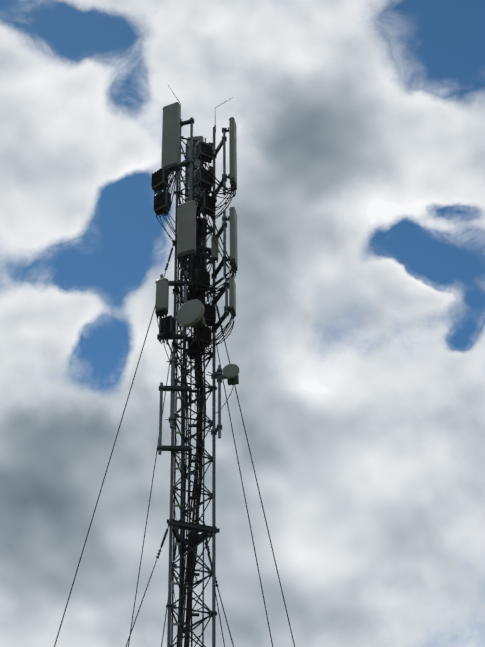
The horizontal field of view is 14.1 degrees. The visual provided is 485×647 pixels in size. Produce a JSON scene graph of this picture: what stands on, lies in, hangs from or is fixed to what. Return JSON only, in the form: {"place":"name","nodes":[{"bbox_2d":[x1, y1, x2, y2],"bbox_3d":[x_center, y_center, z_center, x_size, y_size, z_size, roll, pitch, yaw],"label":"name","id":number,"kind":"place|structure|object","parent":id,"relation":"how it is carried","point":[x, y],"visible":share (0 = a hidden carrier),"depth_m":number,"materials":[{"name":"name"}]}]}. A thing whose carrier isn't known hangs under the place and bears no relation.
{"place":"outdoors","nodes":[
{"label":"outdoors","id":0,"kind":"place"},
{"bbox_2d":[0,0,484,646],"label":"sky","id":1,"kind":"structure","parent":0,"point":[356,340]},
{"label":"ground","id":2,"kind":"structure","parent":0,"visible":0},
{"bbox_2d":[166,127,217,646],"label":"lattice mast","id":3,"kind":"object","parent":2,"relation":"on","point":[213,613],"visible":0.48,"depth_m":38.63,"materials":[{"name":"metal"}]},
{"bbox_2d":[126,519,171,646],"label":"guy wire","id":4,"kind":"object","parent":3,"relation":"attached to","point":[164,538],"visible":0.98,"depth_m":36.56,"materials":[{"name":"grey metal"}]},
{"bbox_2d":[128,274,182,646],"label":"guy wire","id":5,"kind":"object","parent":3,"relation":"attached to","point":[148,506],"visible":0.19,"depth_m":39.83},
{"bbox_2d":[161,315,174,337],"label":"remote radio unit","id":6,"kind":"object","parent":3,"relation":"attached to","point":[171,324],"visible":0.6,"depth_m":40.21,"materials":[{"name":"metal"}]},
{"bbox_2d":[157,117,228,465],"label":"antenna mounts","id":7,"kind":"object","parent":3,"relation":"attached to","point":[172,388],"visible":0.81,"depth_m":40.09,"materials":[{"name":"metal"}]},
{"bbox_2d":[151,167,168,192],"bbox_3d":[-1.788,-3.112,42.951,0.374,0.626,0.270,-28,-49,27],"label":"radio unit","id":8,"kind":"object","parent":7,"relation":"attached to","point":[160,176],"visible":0.92,"depth_m":42.83,"materials":[{"name":"metal"}]},
{"bbox_2d":[154,190,170,215],"bbox_3d":[-1.721,-2.582,42.505,0.374,0.626,0.270,-25,-47,24],"label":"radio unit","id":9,"kind":"object","parent":7,"relation":"attached to","point":[161,200],"visible":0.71,"depth_m":42.38,"materials":[{"name":"metal"}]},
{"bbox_2d":[155,274,169,341],"bbox_3d":[-1.649,-0.395,40.651,0.283,1.845,0.300,-13,-43,13],"label":"panel antenna","id":10,"kind":"object","parent":7,"relation":"attached to","point":[162,297],"visible":0.96,"depth_m":40.58,"materials":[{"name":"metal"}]},
{"bbox_2d":[161,102,181,179],"bbox_3d":[-1.530,-4.020,43.931,0.404,2.190,0.468,-18,-45,18],"label":"panel antenna","id":11,"kind":"object","parent":7,"relation":"attached to","point":[171,142],"visible":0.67,"depth_m":43.75,"materials":[{"name":"plastic"}]},
{"bbox_2d":[169,87,232,131],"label":"lightning rods","id":12,"kind":"object","parent":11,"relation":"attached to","point":[180,108],"visible":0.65,"depth_m":44.99,"materials":[{"name":"metal"}]},
{"bbox_2d":[177,200,196,261],"bbox_3d":[-1.181,-1.944,41.855,0.404,1.664,0.182,-16,-44,16],"label":"panel antenna","id":13,"kind":"object","parent":7,"relation":"attached to","point":[186,236],"visible":0.94,"depth_m":41.75,"materials":[{"name":"plastic"}]},
{"bbox_2d":[176,299,204,329],"bbox_3d":[-0.979,-0.115,40.356,0.636,0.636,0.481,-22,-46,22],"label":"microwave dish","id":14,"kind":"object","parent":7,"relation":"attached to","point":[190,313],"visible":1,"depth_m":40.18,"materials":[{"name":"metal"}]},
{"bbox_2d":[195,141,213,162],"bbox_3d":[-0.858,-3.797,43.862,0.374,0.621,0.326,21,-46,-22],"label":"radio unit","id":15,"kind":"object","parent":7,"relation":"attached to","point":[204,150],"visible":0.98,"depth_m":43.72,"materials":[{"name":"metal"}]},
{"bbox_2d":[211,236,217,262],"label":"panel antenna","id":16,"kind":"object","parent":7,"relation":"attached to","point":[214,253],"visible":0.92,"depth_m":42.00,"materials":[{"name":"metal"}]},
{"bbox_2d":[217,364,238,384],"bbox_3d":[-0.294,1.052,39.848,0.453,0.348,0.394,1,-42,-2],"label":"microwave dish","id":17,"kind":"object","parent":7,"relation":"attached to","point":[230,372],"visible":0.98,"depth_m":39.79,"materials":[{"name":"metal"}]},
{"bbox_2d":[222,207,237,275],"bbox_3d":[-0.285,-1.717,42.045,0.314,1.905,0.304,-9,-43,9],"label":"panel antenna","id":18,"kind":"object","parent":7,"relation":"attached to","point":[232,220],"visible":0.88,"depth_m":41.97,"materials":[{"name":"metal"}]},
{"bbox_2d":[224,277,235,318],"bbox_3d":[-0.274,-0.544,40.975,0.242,1.069,0.264,-9,-43,9],"label":"panel antenna","id":19,"kind":"object","parent":7,"relation":"attached to","point":[231,308],"visible":0.88,"depth_m":40.86,"materials":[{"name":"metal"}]},
{"bbox_2d":[167,518,219,553],"bbox_3d":[-0.949,4.161,37.598,1.011,0.346,1.011,1,-42,-2],"label":"guy frame","id":20,"kind":"object","parent":3,"relation":"attached to","point":[200,527],"visible":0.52,"depth_m":37.46,"materials":[{"name":"grey metal"}]},
{"bbox_2d":[161,529,178,646],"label":"guy wire","id":21,"kind":"object","parent":20,"relation":"attached to","point":[175,547],"visible":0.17,"depth_m":37.53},
{"bbox_2d":[154,158,235,646],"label":"feeder cables","id":22,"kind":"object","parent":3,"relation":"attached to","point":[189,561],"visible":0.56,"depth_m":40.15,"materials":[{"name":"rubber"}]},
{"bbox_2d":[196,166,213,189],"bbox_3d":[-0.848,-3.167,43.294,0.374,0.623,0.312,22,-47,-24],"label":"radio unit","id":23,"kind":"object","parent":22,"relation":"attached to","point":[203,178],"visible":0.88,"depth_m":43.14,"materials":[{"name":"metal"}]},
{"bbox_2d":[200,193,215,216],"bbox_3d":[-0.774,-2.564,42.914,0.334,0.586,0.270,27,-49,-27],"label":"radio unit","id":24,"kind":"object","parent":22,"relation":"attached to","point":[207,204],"visible":0.96,"depth_m":42.80,"materials":[{"name":"metal"}]},
{"bbox_2d":[222,117,236,195],"bbox_3d":[-0.306,-3.686,43.819,0.317,2.383,0.304,-9,-43,9],"label":"panel antenna","id":25,"kind":"object","parent":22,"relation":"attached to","point":[232,175],"visible":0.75,"depth_m":43.76,"materials":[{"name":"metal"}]},
{"bbox_2d":[186,136,203,206],"bbox_3d":[-1.117,-3.437,45.411,0.404,2.652,0.309,-6,-42,5],"label":"panel antenna","id":26,"kind":"object","parent":3,"relation":"attached to","point":[197,161],"visible":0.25,"depth_m":45.70,"materials":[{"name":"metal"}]},
{"bbox_2d":[172,240,218,269],"bbox_3d":[-1.019,-1.347,42.558,1.011,0.332,1.011,1,-42,-2],"label":"guy frame","id":27,"kind":"object","parent":3,"relation":"attached to","point":[206,249],"visible":0.19,"depth_m":42.44,"materials":[{"name":"grey metal"}]},
{"bbox_2d":[54,240,174,646],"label":"guy wire","id":28,"kind":"object","parent":27,"relation":"attached to","point":[169,257],"visible":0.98,"depth_m":37.54,"materials":[{"name":"grey metal"}]},
{"bbox_2d":[187,286,203,302],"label":"radio unit","id":29,"kind":"object","parent":3,"relation":"attached to","point":[193,294],"visible":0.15,"depth_m":41.26,"materials":[{"name":"metal"}]},
{"bbox_2d":[187,337,203,358],"bbox_3d":[-0.972,0.527,40.528,0.334,0.546,0.270,1,-42,-2],"label":"radio unit","id":30,"kind":"object","parent":3,"relation":"attached to","point":[193,346],"visible":0.62,"depth_m":40.39,"materials":[{"name":"metal"}]},
{"bbox_2d":[188,255,204,274],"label":"radio unit","id":31,"kind":"object","parent":3,"relation":"attached to","point":[195,261],"visible":0.19,"depth_m":42.14,"materials":[{"name":"metal"}]},
{"bbox_2d":[188,236,206,284],"bbox_3d":[-1.012,-1.352,43.543,0.404,2.176,0.307,-9,-43,9],"label":"panel antenna","id":32,"kind":"object","parent":3,"relation":"attached to","point":[203,252],"depth_m":43.91,"materials":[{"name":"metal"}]},
{"bbox_2d":[193,269,209,291],"bbox_3d":[-0.868,-0.885,41.535,0.334,0.586,0.270,15,-44,-17],"label":"remote radio unit","id":33,"kind":"object","parent":3,"relation":"attached to","point":[203,278],"visible":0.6,"depth_m":41.44,"materials":[{"name":"metal"}]},
{"bbox_2d":[196,218,206,237],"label":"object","id":34,"kind":"object","parent":3,"relation":"attached to","point":[204,227],"visible":0.29,"depth_m":42.81,"materials":[{"name":"metal"}]},
{"bbox_2d":[195,326,211,347],"bbox_3d":[-0.809,0.292,40.477,0.314,0.546,0.270,11,-43,-13],"label":"remote radio unit","id":35,"kind":"object","parent":3,"relation":"attached to","point":[204,337],"visible":0.81,"depth_m":40.37,"materials":[{"name":"metal"}]},
{"bbox_2d":[202,303,215,327],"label":"radio unit","id":36,"kind":"object","parent":3,"relation":"attached to","point":[209,314],"visible":0.77,"depth_m":40.84,"materials":[{"name":"metal"}]},
{"bbox_2d":[204,542,233,646],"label":"guy wire","id":37,"kind":"object","parent":3,"relation":"attached to","point":[220,598],"visible":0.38,"depth_m":37.11,"materials":[{"name":"metal"}]},
{"bbox_2d":[216,305,294,646],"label":"guy wire","id":38,"kind":"object","parent":3,"relation":"attached to","point":[218,314],"visible":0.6,"depth_m":38.91,"materials":[{"name":"metal"}]},
{"bbox_2d":[204,521,224,646],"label":"guy wire","id":39,"kind":"object","parent":2,"relation":"on","point":[208,549],"visible":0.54,"depth_m":36.52,"materials":[{"name":"metal"}]},
{"bbox_2d":[207,296,272,646],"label":"guy wire","id":40,"kind":"object","parent":2,"relation":"on","point":[244,497],"visible":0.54,"depth_m":36.88,"materials":[{"name":"metal"}]}
]}

